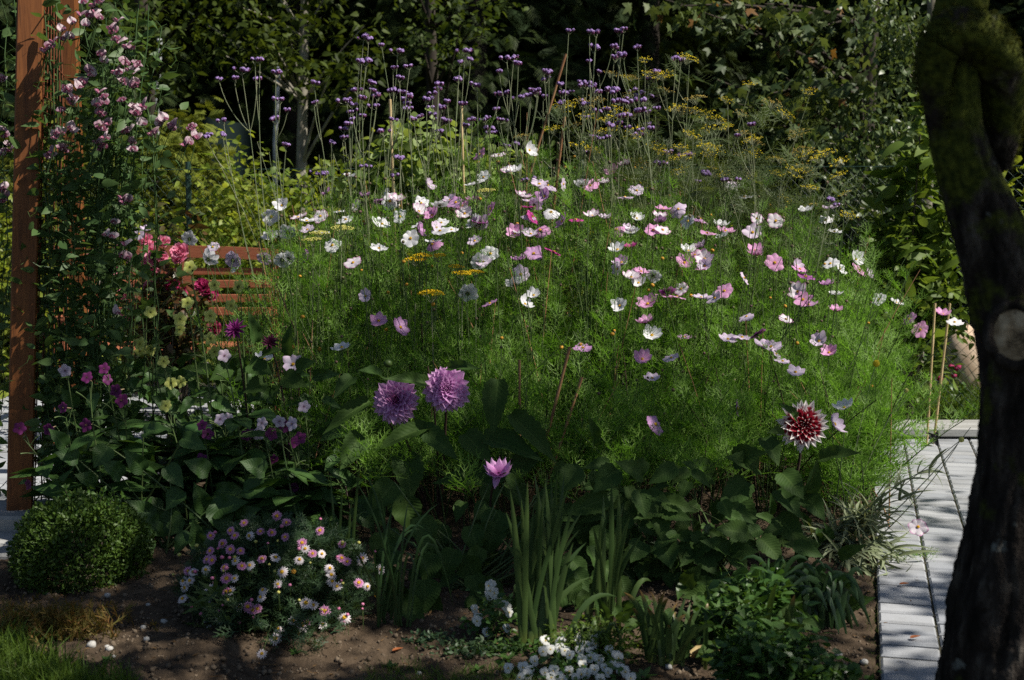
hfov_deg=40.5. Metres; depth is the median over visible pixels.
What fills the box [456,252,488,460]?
cosmos flower
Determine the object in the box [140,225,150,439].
cosmos flower
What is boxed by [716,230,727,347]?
cosmos flower
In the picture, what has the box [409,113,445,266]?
verbena plant
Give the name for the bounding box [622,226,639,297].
cosmos flower
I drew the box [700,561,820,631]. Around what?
cushion plant
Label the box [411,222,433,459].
cosmos flower
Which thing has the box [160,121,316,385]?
hedge shrub
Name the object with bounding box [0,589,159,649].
heath clump
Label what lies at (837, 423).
cosmos flower
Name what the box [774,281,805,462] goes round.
cosmos flower
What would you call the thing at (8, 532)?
kerb stone
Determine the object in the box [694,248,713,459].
cosmos flower
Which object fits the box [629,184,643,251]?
cosmos flower
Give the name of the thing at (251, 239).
golden conifer
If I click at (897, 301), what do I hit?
cosmos flower
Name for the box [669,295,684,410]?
cosmos flower
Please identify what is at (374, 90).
verbena plant
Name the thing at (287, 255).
cosmos flower
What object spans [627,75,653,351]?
verbena plant
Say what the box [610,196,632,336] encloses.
cosmos flower
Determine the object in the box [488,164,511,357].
cosmos flower
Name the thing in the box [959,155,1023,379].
climbing shrub
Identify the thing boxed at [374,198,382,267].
cosmos flower
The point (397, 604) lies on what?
grass clump
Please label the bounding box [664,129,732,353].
fennel plant
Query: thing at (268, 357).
cosmos flower
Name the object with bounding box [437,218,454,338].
cosmos flower
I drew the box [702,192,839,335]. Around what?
fennel plant
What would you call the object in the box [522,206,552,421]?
cosmos flower
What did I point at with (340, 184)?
bean plant
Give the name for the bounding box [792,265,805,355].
cosmos flower
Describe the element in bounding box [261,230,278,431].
cosmos flower
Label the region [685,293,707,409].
cosmos flower
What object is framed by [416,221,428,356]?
cosmos flower
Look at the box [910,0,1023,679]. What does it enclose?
mossy tree
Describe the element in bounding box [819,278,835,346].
cosmos flower
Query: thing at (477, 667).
seedling
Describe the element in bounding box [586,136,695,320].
fennel plant
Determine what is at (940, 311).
cosmos flower
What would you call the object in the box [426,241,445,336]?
cosmos flower
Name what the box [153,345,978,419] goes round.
lawn
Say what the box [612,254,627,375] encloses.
cosmos flower
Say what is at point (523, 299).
cosmos flower
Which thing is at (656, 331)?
cosmos flower
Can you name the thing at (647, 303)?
cosmos flower
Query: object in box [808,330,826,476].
cosmos flower
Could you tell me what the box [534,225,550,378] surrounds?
cosmos flower
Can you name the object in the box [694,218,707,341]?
cosmos flower
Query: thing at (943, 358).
garden cane
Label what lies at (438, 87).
verbena plant
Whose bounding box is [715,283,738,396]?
cosmos flower
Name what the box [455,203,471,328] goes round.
cosmos flower
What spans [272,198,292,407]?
cosmos flower
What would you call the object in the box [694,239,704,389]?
cosmos flower
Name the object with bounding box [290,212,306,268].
cosmos flower
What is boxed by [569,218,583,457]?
cosmos flower
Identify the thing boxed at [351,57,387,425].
verbena plant
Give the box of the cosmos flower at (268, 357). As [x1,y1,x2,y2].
[254,351,272,439]
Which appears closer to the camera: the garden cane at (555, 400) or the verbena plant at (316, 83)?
the garden cane at (555, 400)
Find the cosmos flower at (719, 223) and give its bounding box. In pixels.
[707,219,729,342]
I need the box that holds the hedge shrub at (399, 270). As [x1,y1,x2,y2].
[294,215,451,369]
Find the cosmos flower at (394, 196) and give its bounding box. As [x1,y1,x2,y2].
[388,193,406,281]
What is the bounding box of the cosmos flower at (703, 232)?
[691,230,716,382]
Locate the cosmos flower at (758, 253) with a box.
[747,249,761,417]
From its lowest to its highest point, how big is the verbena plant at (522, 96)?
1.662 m
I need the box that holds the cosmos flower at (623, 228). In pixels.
[611,226,624,368]
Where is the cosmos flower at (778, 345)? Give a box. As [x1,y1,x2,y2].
[762,339,783,471]
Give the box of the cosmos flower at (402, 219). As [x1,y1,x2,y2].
[394,209,413,324]
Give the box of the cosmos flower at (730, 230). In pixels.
[718,226,735,347]
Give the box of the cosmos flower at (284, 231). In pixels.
[279,224,295,295]
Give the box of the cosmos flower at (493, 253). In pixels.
[473,246,498,393]
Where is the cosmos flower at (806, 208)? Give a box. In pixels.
[798,205,812,260]
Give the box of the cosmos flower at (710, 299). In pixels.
[706,291,734,473]
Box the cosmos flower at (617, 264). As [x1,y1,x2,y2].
[611,261,621,452]
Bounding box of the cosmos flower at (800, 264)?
[781,258,803,398]
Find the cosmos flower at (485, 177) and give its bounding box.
[477,170,489,291]
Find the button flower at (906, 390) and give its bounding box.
[855,388,908,493]
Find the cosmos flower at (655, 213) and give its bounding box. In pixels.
[652,210,669,323]
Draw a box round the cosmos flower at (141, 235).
[130,227,143,403]
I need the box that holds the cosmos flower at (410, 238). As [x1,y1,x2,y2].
[401,229,418,353]
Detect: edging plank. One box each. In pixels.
[886,424,977,436]
[896,420,978,423]
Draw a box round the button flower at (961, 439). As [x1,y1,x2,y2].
[876,436,963,506]
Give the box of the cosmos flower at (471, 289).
[458,283,478,430]
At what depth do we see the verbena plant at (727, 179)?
6.52 m
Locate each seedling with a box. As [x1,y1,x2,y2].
[182,574,267,622]
[288,647,302,654]
[383,659,399,666]
[471,664,486,670]
[498,652,517,661]
[631,666,656,679]
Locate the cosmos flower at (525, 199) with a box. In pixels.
[523,198,533,328]
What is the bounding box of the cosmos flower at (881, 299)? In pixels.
[856,293,886,384]
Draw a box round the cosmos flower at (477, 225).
[472,214,488,312]
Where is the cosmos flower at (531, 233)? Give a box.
[523,228,537,377]
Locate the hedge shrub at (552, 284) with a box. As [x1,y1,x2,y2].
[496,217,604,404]
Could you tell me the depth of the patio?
7.67 m
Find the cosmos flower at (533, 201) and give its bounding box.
[522,197,542,362]
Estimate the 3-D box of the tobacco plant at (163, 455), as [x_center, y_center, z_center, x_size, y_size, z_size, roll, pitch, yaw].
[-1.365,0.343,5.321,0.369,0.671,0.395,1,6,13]
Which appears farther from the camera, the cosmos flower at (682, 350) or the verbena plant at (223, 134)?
the verbena plant at (223, 134)
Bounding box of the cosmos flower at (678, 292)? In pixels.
[675,282,688,411]
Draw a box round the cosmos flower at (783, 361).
[768,358,789,497]
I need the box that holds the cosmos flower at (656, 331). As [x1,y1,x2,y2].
[643,324,678,493]
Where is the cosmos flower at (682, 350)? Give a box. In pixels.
[666,334,691,423]
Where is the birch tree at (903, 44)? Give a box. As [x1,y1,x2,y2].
[782,0,938,362]
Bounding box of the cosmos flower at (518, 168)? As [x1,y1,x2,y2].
[507,164,526,312]
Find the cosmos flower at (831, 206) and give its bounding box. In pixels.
[822,205,837,297]
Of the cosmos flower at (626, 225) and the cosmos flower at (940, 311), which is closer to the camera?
the cosmos flower at (626, 225)
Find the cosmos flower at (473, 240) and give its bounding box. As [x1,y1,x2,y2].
[467,235,480,452]
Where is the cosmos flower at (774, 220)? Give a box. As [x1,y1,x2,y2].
[767,213,784,334]
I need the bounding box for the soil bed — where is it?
[0,417,879,679]
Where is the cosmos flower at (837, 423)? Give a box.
[831,413,846,503]
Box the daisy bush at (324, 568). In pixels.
[169,510,384,658]
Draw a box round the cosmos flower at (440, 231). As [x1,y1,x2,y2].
[431,227,449,425]
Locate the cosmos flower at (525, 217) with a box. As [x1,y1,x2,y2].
[521,215,535,386]
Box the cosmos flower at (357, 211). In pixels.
[352,199,360,332]
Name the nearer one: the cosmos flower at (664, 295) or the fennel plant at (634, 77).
the cosmos flower at (664, 295)
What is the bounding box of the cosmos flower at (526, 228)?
[513,226,528,395]
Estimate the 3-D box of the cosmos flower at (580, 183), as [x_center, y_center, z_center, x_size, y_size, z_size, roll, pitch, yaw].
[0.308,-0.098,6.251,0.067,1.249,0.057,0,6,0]
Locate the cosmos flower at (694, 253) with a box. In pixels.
[691,249,701,386]
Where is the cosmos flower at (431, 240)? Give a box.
[425,239,449,469]
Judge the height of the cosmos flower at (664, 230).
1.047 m
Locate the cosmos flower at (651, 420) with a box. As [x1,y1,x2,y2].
[638,416,662,531]
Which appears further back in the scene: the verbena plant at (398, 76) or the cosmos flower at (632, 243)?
the verbena plant at (398, 76)
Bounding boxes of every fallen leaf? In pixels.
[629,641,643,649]
[690,645,719,657]
[694,653,712,661]
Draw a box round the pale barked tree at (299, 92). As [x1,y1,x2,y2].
[178,0,423,238]
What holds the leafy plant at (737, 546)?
on the soil bed
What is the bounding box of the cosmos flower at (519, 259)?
[506,254,525,407]
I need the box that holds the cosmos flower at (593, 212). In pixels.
[583,208,598,309]
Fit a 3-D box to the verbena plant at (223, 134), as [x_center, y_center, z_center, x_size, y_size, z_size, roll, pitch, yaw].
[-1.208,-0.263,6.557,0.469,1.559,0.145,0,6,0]
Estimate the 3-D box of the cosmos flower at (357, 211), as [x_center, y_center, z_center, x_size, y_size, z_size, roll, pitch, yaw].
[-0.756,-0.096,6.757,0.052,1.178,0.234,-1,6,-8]
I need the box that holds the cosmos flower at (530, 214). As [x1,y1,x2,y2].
[525,210,537,329]
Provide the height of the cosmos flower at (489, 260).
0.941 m
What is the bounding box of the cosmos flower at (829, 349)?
[820,344,836,503]
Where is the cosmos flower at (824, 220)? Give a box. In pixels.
[819,216,832,286]
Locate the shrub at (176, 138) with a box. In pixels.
[89,97,278,382]
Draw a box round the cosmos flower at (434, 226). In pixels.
[432,220,446,364]
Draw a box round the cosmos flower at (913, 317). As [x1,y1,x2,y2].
[896,312,916,361]
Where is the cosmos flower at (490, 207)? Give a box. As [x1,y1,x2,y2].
[487,201,494,456]
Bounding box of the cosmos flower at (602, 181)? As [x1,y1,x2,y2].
[597,177,616,449]
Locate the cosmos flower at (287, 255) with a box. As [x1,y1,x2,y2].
[272,251,294,425]
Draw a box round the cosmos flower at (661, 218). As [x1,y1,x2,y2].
[653,214,667,387]
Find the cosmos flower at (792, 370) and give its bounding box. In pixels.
[787,364,804,472]
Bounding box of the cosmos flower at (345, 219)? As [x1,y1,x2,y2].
[336,216,351,364]
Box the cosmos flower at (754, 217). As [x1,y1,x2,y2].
[751,212,763,410]
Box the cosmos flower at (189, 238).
[181,230,214,420]
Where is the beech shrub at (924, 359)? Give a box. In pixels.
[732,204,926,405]
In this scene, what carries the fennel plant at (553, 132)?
on the soil bed
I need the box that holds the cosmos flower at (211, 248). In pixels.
[207,242,219,345]
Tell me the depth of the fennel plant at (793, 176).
6.57 m
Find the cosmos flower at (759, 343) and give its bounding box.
[754,339,772,490]
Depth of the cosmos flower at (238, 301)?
6.67 m
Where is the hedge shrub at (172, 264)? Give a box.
[40,208,221,382]
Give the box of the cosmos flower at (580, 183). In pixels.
[574,178,588,417]
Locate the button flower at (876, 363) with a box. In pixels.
[846,360,879,504]
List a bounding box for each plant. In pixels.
[0,0,186,504]
[0,1,61,496]
[10,422,81,527]
[31,402,108,522]
[35,347,373,563]
[43,364,130,523]
[52,371,151,547]
[79,84,202,490]
[79,394,181,548]
[96,362,188,514]
[134,344,175,497]
[135,306,217,501]
[144,356,208,517]
[152,400,208,527]
[159,297,237,493]
[164,260,248,515]
[187,420,248,529]
[189,349,290,528]
[190,309,262,447]
[203,117,296,415]
[207,413,264,524]
[209,280,284,448]
[209,311,279,447]
[215,66,267,382]
[229,428,286,481]
[232,417,338,529]
[243,323,315,477]
[248,415,336,561]
[250,57,283,335]
[265,419,358,531]
[269,115,316,410]
[271,69,290,325]
[274,437,350,523]
[279,142,290,282]
[295,400,353,514]
[301,237,334,438]
[305,230,338,439]
[309,147,407,378]
[309,170,332,265]
[310,80,347,285]
[317,225,358,372]
[322,359,601,519]
[329,126,371,377]
[336,95,387,355]
[344,108,365,336]
[349,107,486,419]
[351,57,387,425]
[357,33,372,266]
[366,88,380,271]
[367,477,624,621]
[377,117,411,370]
[378,43,411,229]
[384,87,407,249]
[387,65,397,274]
[390,154,404,313]
[395,63,412,363]
[397,256,431,445]
[400,253,435,476]
[402,93,418,411]
[403,105,415,227]
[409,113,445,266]
[413,253,451,417]
[413,289,449,371]
[416,133,524,311]
[422,96,445,219]
[427,81,452,324]
[435,118,459,256]
[436,48,473,416]
[443,99,460,286]
[443,264,468,433]
[449,270,474,463]
[450,59,462,251]
[458,101,487,312]
[458,269,486,389]
[458,575,517,639]
[466,188,501,285]
[468,133,569,356]
[469,81,501,235]
[473,456,521,550]
[479,115,494,242]
[485,130,519,291]
[492,94,524,362]
[493,632,642,679]
[496,55,533,402]
[500,87,540,320]
[504,54,518,319]
[514,133,631,269]
[518,176,535,339]
[533,456,710,596]
[537,99,633,273]
[537,608,665,664]
[538,94,565,239]
[541,68,555,320]
[544,121,702,399]
[555,96,668,290]
[557,81,579,401]
[559,84,602,373]
[561,28,574,391]
[561,90,573,360]
[576,487,756,623]
[577,79,596,304]
[581,44,645,439]
[582,95,633,266]
[582,134,602,342]
[583,108,602,359]
[586,29,617,340]
[586,54,617,243]
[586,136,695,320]
[587,26,627,381]
[587,495,875,634]
[595,86,628,326]
[596,114,697,301]
[598,121,614,364]
[600,105,693,353]
[600,111,665,219]
[602,106,614,376]
[603,69,711,383]
[613,112,632,336]
[616,99,633,444]
[620,56,673,318]
[623,126,735,326]
[624,95,722,364]
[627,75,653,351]
[629,155,700,270]
[632,132,664,204]
[633,70,730,270]
[634,97,659,327]
[636,125,654,288]
[640,519,824,658]
[643,106,660,167]
[648,143,756,351]
[652,52,729,430]
[652,55,683,206]
[654,161,667,274]
[660,149,672,272]
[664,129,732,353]
[672,400,859,541]
[674,110,732,236]
[676,152,711,261]
[678,80,782,350]
[679,145,781,270]
[682,571,783,649]
[690,138,780,350]
[693,122,764,375]
[696,109,813,318]
[696,615,835,679]
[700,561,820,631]
[701,146,835,394]
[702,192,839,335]
[708,177,740,381]
[711,210,858,372]
[712,97,811,374]
[713,133,833,321]
[714,122,756,386]
[723,87,825,349]
[731,150,804,416]
[731,157,838,355]
[739,184,837,348]
[739,554,826,609]
[747,173,815,415]
[772,647,881,679]
[780,563,871,633]
[782,156,863,351]
[793,427,970,580]
[798,196,839,355]
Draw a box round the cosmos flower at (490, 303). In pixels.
[482,298,502,482]
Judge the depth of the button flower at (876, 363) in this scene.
5.04 m
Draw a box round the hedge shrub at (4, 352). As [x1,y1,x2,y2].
[0,180,105,398]
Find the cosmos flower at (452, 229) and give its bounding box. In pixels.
[447,227,458,419]
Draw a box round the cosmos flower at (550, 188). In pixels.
[538,184,556,377]
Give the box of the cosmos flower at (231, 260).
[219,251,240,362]
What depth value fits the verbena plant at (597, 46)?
6.44 m
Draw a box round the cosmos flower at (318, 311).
[300,249,321,449]
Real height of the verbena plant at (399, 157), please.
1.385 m
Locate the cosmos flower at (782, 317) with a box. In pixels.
[753,314,793,478]
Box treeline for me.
[0,0,1023,303]
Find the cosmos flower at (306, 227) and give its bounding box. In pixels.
[301,224,334,383]
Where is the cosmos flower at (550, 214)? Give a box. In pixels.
[543,209,563,443]
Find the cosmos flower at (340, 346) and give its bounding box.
[323,342,349,465]
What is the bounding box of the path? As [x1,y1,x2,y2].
[874,437,977,679]
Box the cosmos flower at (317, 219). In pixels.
[314,209,336,336]
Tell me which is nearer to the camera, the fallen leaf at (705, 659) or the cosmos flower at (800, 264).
the fallen leaf at (705, 659)
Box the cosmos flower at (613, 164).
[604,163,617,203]
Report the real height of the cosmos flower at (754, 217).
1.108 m
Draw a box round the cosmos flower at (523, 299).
[520,294,535,405]
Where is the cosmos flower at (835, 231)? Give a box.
[827,229,841,287]
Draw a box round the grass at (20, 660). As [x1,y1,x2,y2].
[0,372,979,679]
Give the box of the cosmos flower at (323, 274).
[321,232,328,348]
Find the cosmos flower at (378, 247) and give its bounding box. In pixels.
[371,243,394,452]
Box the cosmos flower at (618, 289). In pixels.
[607,260,626,456]
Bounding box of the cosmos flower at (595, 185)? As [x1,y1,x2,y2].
[565,179,598,396]
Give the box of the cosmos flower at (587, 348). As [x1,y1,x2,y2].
[569,342,591,499]
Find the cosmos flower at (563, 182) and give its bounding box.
[558,177,565,424]
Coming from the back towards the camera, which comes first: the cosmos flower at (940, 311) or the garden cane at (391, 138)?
the garden cane at (391, 138)
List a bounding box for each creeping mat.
[390,628,464,646]
[415,627,541,661]
[461,637,541,657]
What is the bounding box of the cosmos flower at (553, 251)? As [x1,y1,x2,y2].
[545,248,560,460]
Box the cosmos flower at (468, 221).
[466,213,478,348]
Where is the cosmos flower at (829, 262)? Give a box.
[822,257,839,368]
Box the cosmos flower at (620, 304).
[610,297,633,484]
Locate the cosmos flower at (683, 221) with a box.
[680,214,693,360]
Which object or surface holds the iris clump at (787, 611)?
on the soil bed
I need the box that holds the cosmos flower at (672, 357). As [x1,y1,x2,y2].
[661,353,678,490]
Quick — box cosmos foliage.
[153,102,978,556]
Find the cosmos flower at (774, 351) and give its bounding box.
[750,347,780,482]
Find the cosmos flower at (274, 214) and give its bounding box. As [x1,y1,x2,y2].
[257,209,279,447]
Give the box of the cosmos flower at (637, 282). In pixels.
[631,275,653,475]
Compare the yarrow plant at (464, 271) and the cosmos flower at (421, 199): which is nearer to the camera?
the yarrow plant at (464, 271)
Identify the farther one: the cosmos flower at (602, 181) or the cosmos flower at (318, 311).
the cosmos flower at (602, 181)
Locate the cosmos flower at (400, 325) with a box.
[394,316,409,422]
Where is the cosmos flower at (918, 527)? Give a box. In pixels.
[863,519,939,561]
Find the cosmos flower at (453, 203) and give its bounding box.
[447,196,462,269]
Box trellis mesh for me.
[34,0,67,504]
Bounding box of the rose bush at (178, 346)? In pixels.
[88,202,221,437]
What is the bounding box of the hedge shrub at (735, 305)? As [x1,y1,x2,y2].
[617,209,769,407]
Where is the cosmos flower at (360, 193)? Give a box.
[359,192,369,267]
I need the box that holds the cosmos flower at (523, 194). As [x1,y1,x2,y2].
[515,190,533,366]
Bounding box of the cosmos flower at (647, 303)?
[636,292,656,421]
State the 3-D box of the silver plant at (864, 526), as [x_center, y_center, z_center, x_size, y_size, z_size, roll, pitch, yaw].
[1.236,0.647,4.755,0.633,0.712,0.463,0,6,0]
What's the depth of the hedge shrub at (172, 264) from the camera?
8.91 m
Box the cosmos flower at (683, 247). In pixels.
[681,243,695,405]
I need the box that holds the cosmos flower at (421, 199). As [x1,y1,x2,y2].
[401,196,428,442]
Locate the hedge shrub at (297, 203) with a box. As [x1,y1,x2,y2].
[241,118,413,366]
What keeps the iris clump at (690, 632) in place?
on the soil bed
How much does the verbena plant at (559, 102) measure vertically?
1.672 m
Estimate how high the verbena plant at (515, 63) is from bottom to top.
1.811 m
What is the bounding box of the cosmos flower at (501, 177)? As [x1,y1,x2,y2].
[491,152,516,339]
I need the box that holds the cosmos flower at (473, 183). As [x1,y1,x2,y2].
[464,180,482,266]
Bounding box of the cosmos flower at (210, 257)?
[203,248,224,394]
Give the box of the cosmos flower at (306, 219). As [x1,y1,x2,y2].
[301,217,331,412]
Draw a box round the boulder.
[944,324,979,397]
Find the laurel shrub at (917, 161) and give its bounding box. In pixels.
[848,93,962,419]
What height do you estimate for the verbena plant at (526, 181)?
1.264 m
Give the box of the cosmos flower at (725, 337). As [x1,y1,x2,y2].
[718,333,735,424]
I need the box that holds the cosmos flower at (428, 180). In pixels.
[425,177,451,433]
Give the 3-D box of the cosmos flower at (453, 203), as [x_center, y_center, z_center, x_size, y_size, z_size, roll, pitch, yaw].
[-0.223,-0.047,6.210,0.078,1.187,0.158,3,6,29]
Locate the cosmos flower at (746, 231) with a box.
[742,223,760,377]
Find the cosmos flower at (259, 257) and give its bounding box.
[257,252,270,376]
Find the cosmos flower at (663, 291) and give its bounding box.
[651,286,675,414]
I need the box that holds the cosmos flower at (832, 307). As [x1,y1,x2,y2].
[830,304,846,415]
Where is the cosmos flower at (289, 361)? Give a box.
[279,355,300,460]
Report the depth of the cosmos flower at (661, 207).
6.17 m
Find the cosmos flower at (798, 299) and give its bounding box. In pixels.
[775,291,812,423]
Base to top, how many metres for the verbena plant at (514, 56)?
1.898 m
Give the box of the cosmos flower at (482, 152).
[473,147,484,211]
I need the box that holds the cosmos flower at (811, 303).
[806,301,817,453]
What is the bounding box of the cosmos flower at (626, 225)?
[623,223,633,286]
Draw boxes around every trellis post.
[6,0,44,510]
[61,0,86,386]
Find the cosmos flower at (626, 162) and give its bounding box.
[619,159,629,250]
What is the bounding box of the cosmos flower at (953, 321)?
[900,317,963,393]
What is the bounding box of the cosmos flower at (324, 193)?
[321,187,345,312]
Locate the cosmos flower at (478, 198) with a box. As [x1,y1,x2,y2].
[465,196,479,268]
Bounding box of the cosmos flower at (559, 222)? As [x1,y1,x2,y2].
[555,212,566,447]
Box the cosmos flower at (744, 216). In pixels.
[740,195,752,310]
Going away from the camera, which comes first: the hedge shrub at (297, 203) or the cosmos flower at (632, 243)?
the cosmos flower at (632, 243)
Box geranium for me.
[914,353,979,400]
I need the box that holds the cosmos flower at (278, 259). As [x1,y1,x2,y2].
[273,252,292,391]
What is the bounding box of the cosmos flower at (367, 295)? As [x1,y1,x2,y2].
[358,287,370,481]
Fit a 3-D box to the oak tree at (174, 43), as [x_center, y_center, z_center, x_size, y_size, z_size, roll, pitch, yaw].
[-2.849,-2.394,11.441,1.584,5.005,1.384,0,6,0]
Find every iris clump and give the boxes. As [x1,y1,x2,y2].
[503,471,616,645]
[584,479,649,630]
[624,591,685,667]
[673,597,712,669]
[706,581,736,640]
[765,585,802,642]
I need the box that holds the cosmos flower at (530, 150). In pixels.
[519,140,537,355]
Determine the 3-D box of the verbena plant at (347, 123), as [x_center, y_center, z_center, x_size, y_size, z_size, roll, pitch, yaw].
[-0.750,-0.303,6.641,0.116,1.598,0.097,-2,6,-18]
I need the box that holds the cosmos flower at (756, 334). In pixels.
[745,328,765,472]
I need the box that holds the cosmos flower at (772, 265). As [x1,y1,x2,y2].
[764,253,783,351]
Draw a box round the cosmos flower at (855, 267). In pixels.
[851,263,865,374]
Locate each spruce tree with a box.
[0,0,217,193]
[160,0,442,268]
[316,0,632,313]
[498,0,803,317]
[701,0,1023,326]
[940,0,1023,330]
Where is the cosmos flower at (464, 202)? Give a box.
[456,200,467,273]
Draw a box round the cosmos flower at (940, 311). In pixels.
[894,307,950,396]
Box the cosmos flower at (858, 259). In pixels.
[834,250,863,365]
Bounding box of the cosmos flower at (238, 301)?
[230,266,239,395]
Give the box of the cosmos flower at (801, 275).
[786,272,814,398]
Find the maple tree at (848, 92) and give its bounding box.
[622,0,906,326]
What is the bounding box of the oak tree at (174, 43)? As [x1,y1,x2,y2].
[78,0,252,181]
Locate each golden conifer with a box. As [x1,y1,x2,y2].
[0,99,123,383]
[172,156,309,365]
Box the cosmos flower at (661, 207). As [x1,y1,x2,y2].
[655,204,670,437]
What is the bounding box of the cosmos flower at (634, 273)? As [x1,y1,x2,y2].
[620,268,641,399]
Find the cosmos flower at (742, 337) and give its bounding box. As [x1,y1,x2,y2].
[732,334,751,497]
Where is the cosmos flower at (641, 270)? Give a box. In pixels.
[634,267,649,381]
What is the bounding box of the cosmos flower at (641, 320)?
[635,314,662,462]
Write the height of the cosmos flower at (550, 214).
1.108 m
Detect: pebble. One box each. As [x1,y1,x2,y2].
[86,641,95,647]
[105,646,113,650]
[665,664,671,669]
[859,659,867,664]
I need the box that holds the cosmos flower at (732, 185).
[725,182,739,241]
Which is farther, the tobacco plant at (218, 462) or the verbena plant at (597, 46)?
the verbena plant at (597, 46)
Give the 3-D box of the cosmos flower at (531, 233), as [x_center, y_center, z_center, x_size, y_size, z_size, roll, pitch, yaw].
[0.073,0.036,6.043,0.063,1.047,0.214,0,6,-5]
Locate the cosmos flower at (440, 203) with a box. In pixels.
[431,200,453,316]
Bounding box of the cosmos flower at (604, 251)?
[596,213,610,374]
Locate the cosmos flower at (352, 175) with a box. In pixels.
[343,173,354,324]
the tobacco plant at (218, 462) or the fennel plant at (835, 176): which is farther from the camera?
the fennel plant at (835, 176)
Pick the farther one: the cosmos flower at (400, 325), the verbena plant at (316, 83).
the verbena plant at (316, 83)
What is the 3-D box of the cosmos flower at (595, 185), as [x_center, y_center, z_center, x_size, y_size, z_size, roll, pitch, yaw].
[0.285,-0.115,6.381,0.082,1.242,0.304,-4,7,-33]
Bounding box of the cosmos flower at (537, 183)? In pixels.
[531,178,547,281]
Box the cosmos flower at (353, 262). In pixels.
[344,256,361,470]
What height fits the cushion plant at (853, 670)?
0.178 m
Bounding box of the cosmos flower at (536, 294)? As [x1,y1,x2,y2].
[523,286,539,403]
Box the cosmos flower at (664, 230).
[654,226,670,285]
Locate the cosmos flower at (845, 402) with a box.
[831,397,852,527]
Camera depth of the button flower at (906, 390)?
5.05 m
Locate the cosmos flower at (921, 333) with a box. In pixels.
[905,321,927,356]
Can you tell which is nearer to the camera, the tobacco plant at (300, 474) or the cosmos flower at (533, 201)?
the tobacco plant at (300, 474)
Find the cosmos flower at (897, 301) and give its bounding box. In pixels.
[882,298,902,351]
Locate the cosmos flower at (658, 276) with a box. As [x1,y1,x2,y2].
[645,269,661,462]
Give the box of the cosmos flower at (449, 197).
[442,194,455,253]
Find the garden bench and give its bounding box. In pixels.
[56,246,280,407]
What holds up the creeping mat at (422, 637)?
on the soil bed
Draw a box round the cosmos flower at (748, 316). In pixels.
[739,313,753,381]
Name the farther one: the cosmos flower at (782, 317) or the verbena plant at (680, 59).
the verbena plant at (680, 59)
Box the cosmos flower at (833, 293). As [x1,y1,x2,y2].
[824,290,843,472]
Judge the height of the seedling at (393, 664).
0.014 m
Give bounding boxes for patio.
[0,383,349,499]
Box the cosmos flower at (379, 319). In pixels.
[370,311,387,476]
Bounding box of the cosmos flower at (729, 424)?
[726,399,738,480]
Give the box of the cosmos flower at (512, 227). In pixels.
[492,223,522,458]
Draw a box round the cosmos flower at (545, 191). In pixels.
[535,187,549,365]
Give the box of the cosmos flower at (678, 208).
[670,202,686,370]
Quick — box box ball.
[5,483,155,595]
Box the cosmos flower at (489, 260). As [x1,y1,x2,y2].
[476,255,491,460]
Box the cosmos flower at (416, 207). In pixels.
[413,202,427,324]
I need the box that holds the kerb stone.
[0,500,90,559]
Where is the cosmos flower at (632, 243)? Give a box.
[624,242,647,449]
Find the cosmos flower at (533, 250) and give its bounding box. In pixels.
[510,245,541,458]
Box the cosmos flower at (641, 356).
[620,349,651,456]
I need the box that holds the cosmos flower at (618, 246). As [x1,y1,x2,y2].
[608,241,638,449]
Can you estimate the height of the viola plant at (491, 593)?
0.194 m
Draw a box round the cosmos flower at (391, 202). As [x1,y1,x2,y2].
[380,193,399,329]
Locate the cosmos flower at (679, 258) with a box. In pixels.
[676,253,696,423]
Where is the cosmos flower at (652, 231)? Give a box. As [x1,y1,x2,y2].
[645,223,662,288]
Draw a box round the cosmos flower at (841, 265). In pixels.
[833,261,846,311]
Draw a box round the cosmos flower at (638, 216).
[621,212,644,455]
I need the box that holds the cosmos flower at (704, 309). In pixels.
[695,266,707,443]
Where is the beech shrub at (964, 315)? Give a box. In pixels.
[809,191,974,418]
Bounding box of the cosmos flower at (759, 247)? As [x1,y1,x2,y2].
[747,243,763,375]
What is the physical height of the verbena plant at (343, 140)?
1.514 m
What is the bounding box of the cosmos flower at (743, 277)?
[737,272,747,380]
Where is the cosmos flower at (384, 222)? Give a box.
[373,217,389,454]
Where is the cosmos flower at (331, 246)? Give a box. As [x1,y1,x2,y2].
[325,238,341,395]
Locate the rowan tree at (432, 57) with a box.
[380,0,530,272]
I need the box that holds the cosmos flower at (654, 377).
[643,372,659,483]
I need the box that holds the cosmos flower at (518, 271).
[499,264,529,455]
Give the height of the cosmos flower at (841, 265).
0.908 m
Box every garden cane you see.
[388,99,397,316]
[460,105,466,282]
[504,54,566,260]
[518,360,520,515]
[529,346,570,506]
[537,117,565,343]
[547,377,582,484]
[926,303,935,443]
[933,303,950,443]
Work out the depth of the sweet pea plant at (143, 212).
5.17 m
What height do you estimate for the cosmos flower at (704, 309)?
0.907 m
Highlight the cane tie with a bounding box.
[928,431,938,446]
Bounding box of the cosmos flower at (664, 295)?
[650,294,672,470]
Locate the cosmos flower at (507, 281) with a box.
[496,276,522,449]
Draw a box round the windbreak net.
[176,117,250,203]
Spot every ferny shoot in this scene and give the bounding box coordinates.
[193,587,272,640]
[259,596,346,655]
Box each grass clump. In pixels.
[321,465,364,559]
[348,475,452,626]
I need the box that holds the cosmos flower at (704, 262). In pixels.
[698,258,710,398]
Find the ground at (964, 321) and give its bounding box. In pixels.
[454,298,972,414]
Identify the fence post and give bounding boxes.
[155,39,161,152]
[273,66,280,199]
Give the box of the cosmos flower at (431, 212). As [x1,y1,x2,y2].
[424,206,443,312]
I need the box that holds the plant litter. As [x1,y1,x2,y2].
[1,445,934,677]
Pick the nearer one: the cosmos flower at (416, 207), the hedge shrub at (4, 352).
the cosmos flower at (416, 207)

